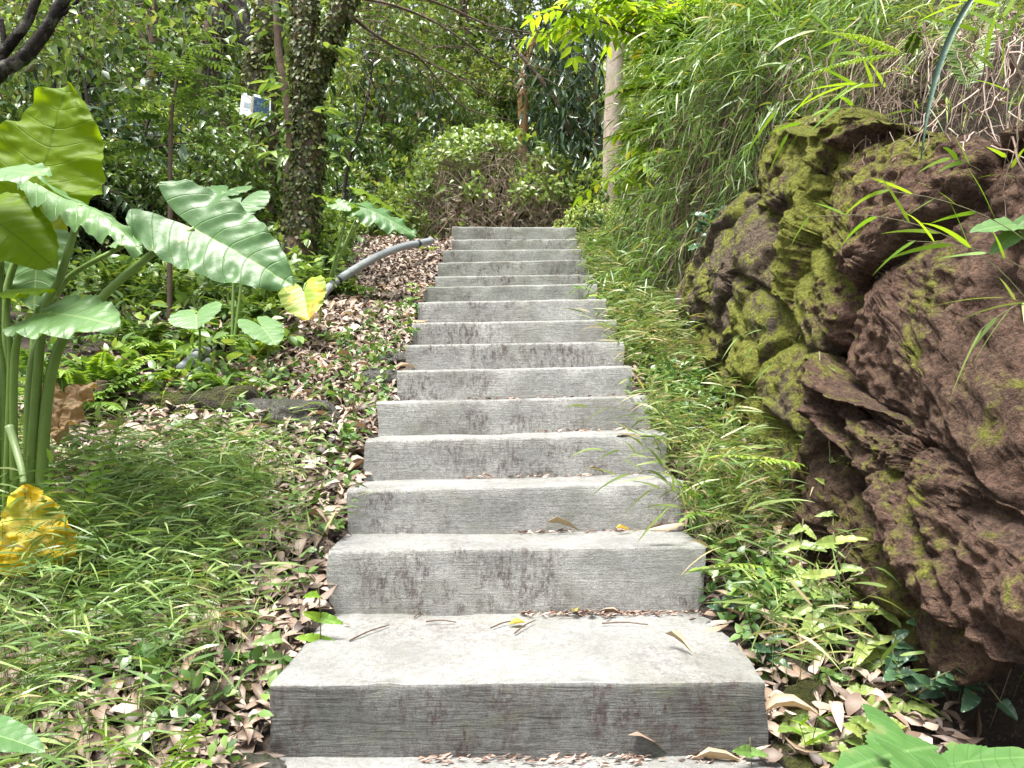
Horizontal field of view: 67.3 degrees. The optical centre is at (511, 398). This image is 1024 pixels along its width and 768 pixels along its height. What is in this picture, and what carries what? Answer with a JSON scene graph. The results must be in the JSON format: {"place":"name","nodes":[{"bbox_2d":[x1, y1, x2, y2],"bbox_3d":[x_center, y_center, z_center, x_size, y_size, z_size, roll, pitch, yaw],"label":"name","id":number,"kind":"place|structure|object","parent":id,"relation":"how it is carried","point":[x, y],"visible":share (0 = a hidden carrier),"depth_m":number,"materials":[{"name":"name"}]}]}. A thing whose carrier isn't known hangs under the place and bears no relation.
{"place":"outdoors","nodes":[
{"label":"outdoors","id":0,"kind":"place"},
{"bbox_2d":[0,366,373,767],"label":"grass","id":1,"kind":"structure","parent":0,"point":[131,569],"depth_m":2.30,"materials":[{"name":"plant"}]},
{"bbox_2d":[0,0,1023,767],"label":"ground","id":2,"kind":"structure","parent":0,"point":[1004,730],"depth_m":3.00,"materials":[{"name":"soil"}]},
{"bbox_2d":[0,715,44,753],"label":"pointed leaf plant","id":3,"kind":"object","parent":2,"relation":"on","point":[17,736],"visible":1,"depth_m":1.38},
{"bbox_2d":[0,109,155,255],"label":"shrub","id":4,"kind":"object","parent":2,"relation":"on","point":[99,123],"visible":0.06,"depth_m":5.94,"materials":[{"name":"green plant"}]},
{"bbox_2d":[3,182,155,285],"bbox_3d":[-3.637,-1.150,5.580,2.145,1.152,1.716,0,0,-17],"label":"shrub","id":5,"kind":"object","parent":2,"relation":"on","point":[122,197],"visible":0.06,"depth_m":5.61,"materials":[{"name":"green plant"}]},
{"bbox_2d":[0,11,160,127],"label":"shrub","id":6,"kind":"object","parent":2,"relation":"on","point":[8,116],"visible":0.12,"depth_m":8.29,"materials":[{"name":"green plant"}]},
{"bbox_2d":[38,401,122,578],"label":"fern","id":7,"kind":"object","parent":2,"relation":"on","point":[91,487],"visible":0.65,"depth_m":2.39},
{"bbox_2d":[0,0,164,120],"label":"thin sapling","id":8,"kind":"object","parent":2,"relation":"on","point":[34,68],"visible":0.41,"depth_m":7.46,"materials":[{"name":"green plant"}]},
{"bbox_2d":[18,346,168,420],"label":"fern","id":9,"kind":"object","parent":2,"relation":"on","point":[77,377],"visible":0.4,"depth_m":3.39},
{"bbox_2d":[0,70,193,157],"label":"shrub","id":10,"kind":"object","parent":2,"relation":"on","point":[109,114],"visible":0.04,"depth_m":8.74,"materials":[{"name":"green plant"}]},
{"bbox_2d":[45,349,173,382],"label":"fern","id":11,"kind":"object","parent":2,"relation":"on","point":[108,360],"visible":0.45,"depth_m":3.71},
{"bbox_2d":[0,0,249,119],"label":"dark tree","id":12,"kind":"object","parent":2,"relation":"on","point":[26,54],"visible":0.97,"depth_m":4.52,"materials":[{"name":"green plant"}]},
{"bbox_2d":[68,316,188,344],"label":"fern","id":13,"kind":"object","parent":2,"relation":"on","point":[153,332],"visible":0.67,"depth_m":4.32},
{"bbox_2d":[67,127,190,263],"bbox_3d":[-3.193,-1.390,5.942,1.486,1.263,1.559,0,0,1],"label":"shrub","id":14,"kind":"object","parent":2,"relation":"on","point":[132,186],"visible":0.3,"depth_m":5.84,"materials":[{"name":"green plant"}]},
{"bbox_2d":[16,0,243,127],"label":"slope tree","id":15,"kind":"object","parent":2,"relation":"on","point":[151,38],"visible":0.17,"depth_m":12.04,"materials":[{"name":"green plant"}]},
{"bbox_2d":[73,360,195,394],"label":"fern","id":16,"kind":"object","parent":2,"relation":"on","point":[109,374],"visible":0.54,"depth_m":3.68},
{"bbox_2d":[74,39,217,249],"bbox_3d":[-3.163,-1.935,6.515,1.217,2.060,2.022,0,0,-41],"label":"thin sapling","id":17,"kind":"object","parent":2,"relation":"on","point":[182,155],"visible":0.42,"depth_m":6.17,"materials":[{"name":"green plant"}]},
{"bbox_2d":[0,81,294,520],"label":"taro plant","id":18,"kind":"object","parent":2,"relation":"on","point":[52,174],"visible":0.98,"depth_m":2.45,"materials":[{"name":"green plant"}]},
{"bbox_2d":[0,424,77,576],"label":"wilted taro leaf","id":19,"kind":"object","parent":18,"relation":"hanging from","point":[32,502],"visible":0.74,"depth_m":2.33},
{"bbox_2d":[41,382,97,443],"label":"dead taro leaf","id":20,"kind":"object","parent":18,"relation":"attached to","point":[68,409],"visible":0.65,"depth_m":2.67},
{"bbox_2d":[89,712,211,767],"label":"fern","id":21,"kind":"object","parent":2,"relation":"on","point":[186,761],"visible":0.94,"depth_m":1.65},
{"bbox_2d":[91,112,213,211],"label":"shrub","id":22,"kind":"object","parent":2,"relation":"on","point":[137,127],"visible":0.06,"depth_m":6.77,"materials":[{"name":"green plant"}]},
{"bbox_2d":[111,0,229,131],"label":"thin sapling","id":23,"kind":"object","parent":2,"relation":"on","point":[170,48],"visible":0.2,"depth_m":9.44,"materials":[{"name":"green plant"}]},
{"bbox_2d":[102,334,249,360],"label":"fern","id":24,"kind":"object","parent":2,"relation":"on","point":[150,348],"visible":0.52,"depth_m":4.14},
{"bbox_2d":[102,25,259,332],"bbox_3d":[-2.170,-1.320,4.729,1.211,1.832,0.721,0,0,0],"label":"feathery sapling","id":25,"kind":"object","parent":2,"relation":"on","point":[186,94],"visible":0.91,"depth_m":4.70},
{"bbox_2d":[3,167,376,414],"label":"forest herbs","id":26,"kind":"object","parent":2,"relation":"on","point":[151,269],"visible":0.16,"depth_m":4.89,"materials":[{"name":"green plant"}]},
{"bbox_2d":[96,0,287,117],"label":"tree","id":27,"kind":"object","parent":2,"relation":"on","point":[198,17],"visible":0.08,"depth_m":14.76,"materials":[{"name":"green plant"}]},
{"bbox_2d":[109,125,277,221],"bbox_3d":[-2.689,-1.641,6.514,1.486,1.263,1.559,0,0,-45],"label":"shrub","id":28,"kind":"object","parent":2,"relation":"on","point":[200,169],"visible":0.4,"depth_m":6.43,"materials":[{"name":"green plant"}]},
{"bbox_2d":[168,301,221,364],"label":"taro seedling","id":29,"kind":"object","parent":2,"relation":"on","point":[191,319],"visible":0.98,"depth_m":3.78,"materials":[{"name":"green plant"}]},
{"bbox_2d":[191,0,238,186],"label":"curved tree","id":30,"kind":"object","parent":2,"relation":"on","point":[206,24],"visible":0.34,"depth_m":8.12,"materials":[{"name":"green plant"}]},
{"bbox_2d":[147,0,282,176],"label":"thin sapling","id":31,"kind":"object","parent":2,"relation":"on","point":[183,2],"visible":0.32,"depth_m":7.85,"materials":[{"name":"green plant"}]},
{"bbox_2d":[182,674,254,723],"bbox_3d":[-0.775,0.790,2.020,0.208,0.089,0.226,0,0,0],"label":"stone","id":32,"kind":"object","parent":2,"relation":"on","point":[211,687],"visible":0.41,"depth_m":1.96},
{"bbox_2d":[192,385,263,416],"bbox_3d":[-1.326,0.039,3.599,0.307,0.208,0.316,0,0,0],"label":"stone","id":33,"kind":"object","parent":2,"relation":"on","point":[212,398],"visible":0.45,"depth_m":3.48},
{"bbox_2d":[206,185,269,362],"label":"taro plant","id":34,"kind":"object","parent":2,"relation":"on","point":[253,203],"visible":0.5,"depth_m":4.35,"materials":[{"name":"green plant"}]},
{"bbox_2d":[138,95,341,219],"bbox_3d":[-2.743,-2.218,7.641,1.740,1.616,1.553,0,0,15],"label":"shrub","id":35,"kind":"object","parent":2,"relation":"on","point":[235,130],"visible":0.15,"depth_m":7.46,"materials":[{"name":"green plant"}]},
{"bbox_2d":[231,0,285,230],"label":"forked tree","id":36,"kind":"object","parent":2,"relation":"on","point":[252,65],"visible":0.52,"depth_m":6.99,"materials":[{"name":"green plant"}]},
{"bbox_2d":[237,316,284,370],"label":"taro seedling","id":37,"kind":"object","parent":2,"relation":"on","point":[269,331],"visible":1,"depth_m":3.88,"materials":[{"name":"green plant"}]},
{"bbox_2d":[219,0,339,210],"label":"crooked sapling","id":38,"kind":"object","parent":2,"relation":"on","point":[277,53],"visible":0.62,"depth_m":6.64,"materials":[{"name":"green plant"}]},
{"bbox_2d":[261,399,341,430],"bbox_3d":[-0.959,0.083,3.499,0.375,0.162,0.293,0,0,0],"label":"stone","id":39,"kind":"object","parent":2,"relation":"on","point":[281,410],"visible":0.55,"depth_m":3.38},
{"bbox_2d":[278,275,326,331],"bbox_3d":[-1.200,-0.565,4.544,0.313,0.350,0.302,0,0,-44],"label":"turning taro","id":40,"kind":"object","parent":2,"relation":"on","point":[305,303],"visible":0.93,"depth_m":4.51,"materials":[{"name":"yellow plant"}]},
{"bbox_2d":[295,584,342,641],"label":"seedling","id":41,"kind":"object","parent":2,"relation":"on","point":[323,617],"visible":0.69,"depth_m":2.19,"materials":[{"name":"green plant"}]},
{"bbox_2d":[2,6,645,239],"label":"hillside undergrowth","id":42,"kind":"object","parent":2,"relation":"on","point":[404,160],"visible":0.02,"depth_m":9.25,"materials":[{"name":"green plant"}]},
{"bbox_2d":[311,187,416,279],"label":"taro plant","id":43,"kind":"object","parent":2,"relation":"on","point":[384,220],"visible":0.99,"depth_m":5.38,"materials":[{"name":"green plant"}]},
{"bbox_2d":[322,106,427,200],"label":"shrub","id":44,"kind":"object","parent":2,"relation":"on","point":[367,153],"visible":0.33,"depth_m":11.83,"materials":[{"name":"green plant"}]},
{"bbox_2d":[325,38,428,234],"bbox_3d":[-1.609,-2.744,8.577,1.359,2.529,1.205,0,0,0],"label":"thin sapling","id":45,"kind":"object","parent":2,"relation":"on","point":[384,99],"visible":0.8,"depth_m":8.52,"materials":[{"name":"green plant"}]},
{"bbox_2d":[323,157,440,229],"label":"shrub","id":46,"kind":"object","parent":2,"relation":"on","point":[352,181],"visible":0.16,"depth_m":10.05,"materials":[{"name":"green plant"}]},
{"bbox_2d":[283,0,490,177],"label":"slope tree","id":47,"kind":"object","parent":2,"relation":"on","point":[418,88],"visible":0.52,"depth_m":12.91,"materials":[{"name":"green plant"}]},
{"bbox_2d":[327,30,452,147],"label":"shrub","id":48,"kind":"object","parent":2,"relation":"on","point":[358,77],"visible":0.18,"depth_m":15.68,"materials":[{"name":"green plant"}]},
{"bbox_2d":[358,184,445,239],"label":"shrub","id":49,"kind":"object","parent":2,"relation":"on","point":[399,210],"visible":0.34,"depth_m":8.88,"materials":[{"name":"green plant"}]},
{"bbox_2d":[338,116,474,205],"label":"shrub","id":50,"kind":"object","parent":2,"relation":"on","point":[415,147],"visible":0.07,"depth_m":12.29,"materials":[{"name":"green plant"}]},
{"bbox_2d":[349,14,490,123],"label":"shrub","id":51,"kind":"object","parent":2,"relation":"on","point":[455,49],"visible":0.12,"depth_m":17.40,"materials":[{"name":"green plant"}]},
{"bbox_2d":[244,0,607,272],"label":"ivy tree","id":52,"kind":"object","parent":2,"relation":"on","point":[312,56],"visible":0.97,"depth_m":5.91,"materials":[{"name":"green plant"}]},
{"bbox_2d":[343,0,510,142],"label":"slope tree","id":53,"kind":"object","parent":2,"relation":"on","point":[449,2],"visible":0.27,"depth_m":15.70,"materials":[{"name":"green plant"}]},
{"bbox_2d":[388,64,475,207],"bbox_3d":[-1.162,-3.456,11.446,1.495,2.982,1.784,0,0,0],"label":"thin sapling","id":54,"kind":"object","parent":2,"relation":"on","point":[435,101],"visible":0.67,"depth_m":11.53,"materials":[{"name":"green plant"}]},
{"bbox_2d":[351,0,528,130],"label":"slope tree","id":55,"kind":"object","parent":2,"relation":"on","point":[465,4],"visible":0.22,"depth_m":18.00,"materials":[{"name":"green plant"}]},
{"bbox_2d":[18,228,869,767],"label":"ground herbs","id":56,"kind":"object","parent":2,"relation":"on","point":[142,648],"visible":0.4,"depth_m":2.88,"materials":[{"name":"green plant"}]},
{"bbox_2d":[378,77,512,210],"bbox_3d":[-1.188,-4.253,13.437,2.610,2.424,2.330,0,0,4],"label":"shrub","id":57,"kind":"object","parent":2,"relation":"on","point":[474,105],"visible":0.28,"depth_m":12.90,"materials":[{"name":"green plant"}]},
{"bbox_2d":[390,37,522,141],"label":"shrub","id":58,"kind":"object","parent":2,"relation":"on","point":[487,49],"visible":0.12,"depth_m":16.44,"materials":[{"name":"green plant"}]},
{"bbox_2d":[374,120,595,239],"bbox_3d":[-0.287,-2.166,9.596,2.976,2.597,2.194,0,0,0],"label":"shrub","id":59,"kind":"object","parent":2,"relation":"on","point":[453,154],"visible":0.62,"depth_m":9.13,"materials":[{"name":"green plant"}]},
{"bbox_2d":[0,233,983,767],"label":"leaf litter","id":60,"kind":"object","parent":2,"relation":"on","point":[416,265],"visible":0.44,"depth_m":2.50,"materials":[{"name":"brown plant"}]},
{"bbox_2d":[252,629,283,693],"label":"seedling","id":61,"kind":"object","parent":60,"relation":"on","point":[271,638],"visible":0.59,"depth_m":1.99,"materials":[{"name":"green plant"}]},
{"bbox_2d":[323,237,433,298],"bbox_3d":[-1.039,-1.065,6.116,0.090,0.797,1.851,0,0,19],"label":"drain pipe","id":62,"kind":"object","parent":60,"relation":"on","point":[348,273],"visible":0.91,"depth_m":5.94,"materials":[{"name":"grey plastic"}]},
{"bbox_2d":[429,39,562,147],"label":"shrub","id":63,"kind":"object","parent":2,"relation":"on","point":[498,90],"visible":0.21,"depth_m":16.57,"materials":[{"name":"green plant"}]},
{"bbox_2d":[447,0,563,97],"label":"shrub","id":64,"kind":"object","parent":2,"relation":"on","point":[490,28],"visible":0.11,"depth_m":22.30,"materials":[{"name":"green plant"}]},
{"bbox_2d":[435,0,590,78],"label":"slope tree","id":65,"kind":"object","parent":2,"relation":"on","point":[504,34],"visible":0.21,"depth_m":21.91,"materials":[{"name":"green plant"}]},
{"bbox_2d":[270,227,782,767],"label":"concrete staircase","id":66,"kind":"structure","parent":2,"relation":"on","point":[432,537],"depth_m":2.46,"materials":[{"name":"concrete"}]},
{"bbox_2d":[418,393,783,767],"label":"step debris","id":67,"kind":"object","parent":66,"relation":"on","point":[636,759],"visible":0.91,"depth_m":1.85,"materials":[{"name":"brown plant"}]},
{"bbox_2d":[517,27,539,224],"bbox_3d":[0.235,-3.635,11.203,0.348,3.562,0.178,0,0,0],"label":"leaning stump","id":68,"kind":"object","parent":2,"relation":"on","point":[524,125],"visible":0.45,"depth_m":11.14,"materials":[{"name":"plant"}]},
{"bbox_2d":[486,50,604,135],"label":"shrub","id":69,"kind":"object","parent":2,"relation":"on","point":[529,94],"visible":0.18,"depth_m":16.11,"materials":[{"name":"green plant"}]},
{"bbox_2d":[485,0,650,133],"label":"slope tree","id":70,"kind":"object","parent":2,"relation":"on","point":[550,3],"visible":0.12,"depth_m":16.90,"materials":[{"name":"green plant"}]},
{"bbox_2d":[497,3,641,207],"bbox_3d":[0.846,-3.670,10.278,2.254,4.173,3.434,0,0,30],"label":"drooping tree","id":71,"kind":"object","parent":2,"relation":"on","point":[557,124],"visible":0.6,"depth_m":9.88,"materials":[{"name":"green plant"}]},
{"bbox_2d":[552,199,621,235],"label":"shrub","id":72,"kind":"object","parent":2,"relation":"on","point":[581,207],"visible":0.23,"depth_m":8.31,"materials":[{"name":"green plant"}]},
{"bbox_2d":[602,0,642,219],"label":"pale tree","id":73,"kind":"object","parent":2,"relation":"on","point":[612,66],"visible":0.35,"depth_m":8.81,"materials":[{"name":"beige plant"}]},
{"bbox_2d":[568,434,694,502],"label":"grass tuft","id":74,"kind":"object","parent":2,"relation":"on","point":[659,461],"visible":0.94,"depth_m":2.55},
{"bbox_2d":[516,0,820,209],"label":"bright leaved tree","id":75,"kind":"object","parent":2,"relation":"on","point":[636,13],"visible":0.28,"depth_m":5.92,"materials":[{"name":"green plant"}]},
{"bbox_2d":[663,442,746,523],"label":"fern","id":76,"kind":"object","parent":2,"relation":"on","point":[737,480],"visible":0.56,"depth_m":2.74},
{"bbox_2d":[624,435,811,542],"bbox_3d":[0.632,0.281,2.440,0.550,0.339,0.358,0,0,0],"label":"grass tuft","id":77,"kind":"object","parent":2,"relation":"on","point":[762,504],"visible":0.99,"depth_m":2.41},
{"bbox_2d":[564,222,912,690],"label":"verge grass","id":78,"kind":"structure","parent":2,"relation":"on","point":[730,444],"depth_m":2.90,"materials":[{"name":"plant"}]},
{"bbox_2d":[686,549,792,627],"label":"fern","id":79,"kind":"object","parent":2,"relation":"on","point":[768,564],"visible":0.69,"depth_m":2.36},
{"bbox_2d":[567,0,954,325],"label":"bamboo grass","id":80,"kind":"structure","parent":2,"relation":"on","point":[783,31],"depth_m":4.99,"materials":[{"name":"green plant"}]},
{"bbox_2d":[681,323,845,498],"bbox_3d":[1.194,0.069,3.674,0.487,0.988,2.037,0,0,0],"label":"rock","id":81,"kind":"object","parent":2,"relation":"on","point":[774,384],"visible":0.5,"depth_m":3.15,"materials":[{"name":"stone"}]},
{"bbox_2d":[675,187,799,343],"bbox_3d":[1.256,-0.654,3.952,0.568,0.908,1.731,0,0,0],"label":"boulder","id":82,"kind":"object","parent":81,"relation":"on","point":[725,282],"visible":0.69,"depth_m":3.75,"materials":[{"name":"stone"}]},
{"bbox_2d":[756,116,864,356],"bbox_3d":[1.372,-0.768,3.393,0.533,1.237,1.377,0,0,0],"label":"rock","id":83,"kind":"object","parent":81,"relation":"on","point":[781,189],"visible":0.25,"depth_m":3.08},
{"bbox_2d":[742,643,851,726],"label":"leafy vine","id":84,"kind":"object","parent":2,"relation":"on","point":[839,677],"visible":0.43,"depth_m":2.03,"materials":[{"name":"green plant"}]},
{"bbox_2d":[780,518,844,651],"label":"leafy vine","id":85,"kind":"object","parent":2,"relation":"on","point":[815,574],"visible":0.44,"depth_m":2.33,"materials":[{"name":"green plant"}]},
{"bbox_2d":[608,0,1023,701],"bbox_3d":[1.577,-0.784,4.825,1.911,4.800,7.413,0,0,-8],"label":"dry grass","id":86,"kind":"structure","parent":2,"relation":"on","point":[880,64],"depth_m":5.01,"materials":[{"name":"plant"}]},
{"bbox_2d":[770,672,864,767],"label":"boulder","id":87,"kind":"object","parent":2,"relation":"on","point":[803,691],"visible":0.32,"depth_m":1.93,"materials":[{"name":"stone"}]},
{"bbox_2d":[783,574,901,669],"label":"leafy vine","id":88,"kind":"object","parent":2,"relation":"on","point":[803,608],"visible":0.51,"depth_m":2.15,"materials":[{"name":"green plant"}]},
{"bbox_2d":[777,717,908,745],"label":"leafy vine","id":89,"kind":"object","parent":2,"relation":"on","point":[855,729],"visible":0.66,"depth_m":1.83,"materials":[{"name":"green plant"}]},
{"bbox_2d":[814,532,901,676],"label":"leafy vine","id":90,"kind":"object","parent":2,"relation":"on","point":[831,541],"visible":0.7,"depth_m":2.09,"materials":[{"name":"green plant"}]},
{"bbox_2d":[706,0,1023,694],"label":"bank grass","id":91,"kind":"structure","parent":2,"relation":"on","point":[907,8],"depth_m":3.48,"materials":[{"name":"brown plant"}]},
{"bbox_2d":[817,666,914,717],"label":"leafy vine","id":92,"kind":"object","parent":2,"relation":"on","point":[862,689],"visible":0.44,"depth_m":1.96,"materials":[{"name":"green plant"}]},
{"bbox_2d":[739,0,1023,726],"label":"straw","id":93,"kind":"object","parent":2,"relation":"on","point":[928,73],"visible":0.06,"depth_m":3.34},
{"bbox_2d":[783,424,1016,685],"bbox_3d":[1.159,0.393,2.330,0.459,0.699,1.164,0,0,0],"label":"rock","id":94,"kind":"object","parent":2,"relation":"on","point":[945,648],"visible":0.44,"depth_m":2.23,"materials":[{"name":"stone"}]},
{"bbox_2d":[794,352,1023,663],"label":"rock ledge","id":95,"kind":"object","parent":94,"relation":"on","point":[948,535],"visible":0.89,"depth_m":1.92,"materials":[{"name":"stone"}]},
{"bbox_2d":[765,107,1023,515],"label":"cliff rock","id":96,"kind":"object","parent":95,"relation":"on","point":[901,339],"visible":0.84,"depth_m":2.30,"materials":[{"name":"stone"}]},
{"bbox_2d":[742,8,906,168],"bbox_3d":[1.306,-1.302,3.221,0.581,0.717,0.452,0,0,0],"label":"bamboo grass sprig","id":97,"kind":"object","parent":96,"relation":"on","point":[860,86],"visible":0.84,"depth_m":3.18,"materials":[{"name":"green plant"}]},
{"bbox_2d":[755,17,1023,215],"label":"hanging roots","id":98,"kind":"object","parent":96,"relation":"hanging from","point":[1007,62],"visible":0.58,"depth_m":2.50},
{"bbox_2d":[781,21,922,89],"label":"fern frond","id":99,"kind":"object","parent":98,"relation":"attached to","point":[914,38],"visible":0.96,"depth_m":2.91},
{"bbox_2d":[790,170,1023,296],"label":"bamboo grass sprig","id":100,"kind":"object","parent":96,"relation":"attached to","point":[962,241],"visible":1,"depth_m":2.01,"materials":[{"name":"green plant"}]},
{"bbox_2d":[920,0,973,159],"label":"long grass","id":101,"kind":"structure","parent":96,"relation":"attached to","point":[949,39],"depth_m":1.74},
{"bbox_2d":[939,6,999,92],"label":"fern","id":102,"kind":"object","parent":96,"relation":"on","point":[954,62],"visible":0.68,"depth_m":2.44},
{"bbox_2d":[916,0,1023,118],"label":"bamboo grass sprig","id":103,"kind":"object","parent":96,"relation":"on","point":[992,22],"visible":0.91,"depth_m":2.30,"materials":[{"name":"green plant"}]},
{"bbox_2d":[939,279,1023,395],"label":"bamboo grass sprig","id":104,"kind":"object","parent":96,"relation":"attached to","point":[985,330],"visible":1,"depth_m":1.76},
{"bbox_2d":[969,215,1023,254],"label":"bank seedling","id":105,"kind":"object","parent":96,"relation":"attached to","point":[1006,237],"visible":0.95,"depth_m":1.99,"materials":[{"name":"green plant"}]},
{"bbox_2d":[882,629,984,711],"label":"leafy vine","id":106,"kind":"object","parent":94,"relation":"attached to","point":[911,679],"visible":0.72,"depth_m":1.95,"materials":[{"name":"green plant"}]},
{"bbox_2d":[833,703,1023,767],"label":"broadleaf seedling","id":107,"kind":"object","parent":2,"relation":"on","point":[891,743],"visible":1,"depth_m":1.34,"materials":[{"name":"green plant"}]},
{"bbox_2d":[879,0,1023,130],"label":"bank litter","id":108,"kind":"object","parent":2,"relation":"on","point":[959,111],"visible":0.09,"depth_m":3.39,"materials":[{"name":"brown plant"}]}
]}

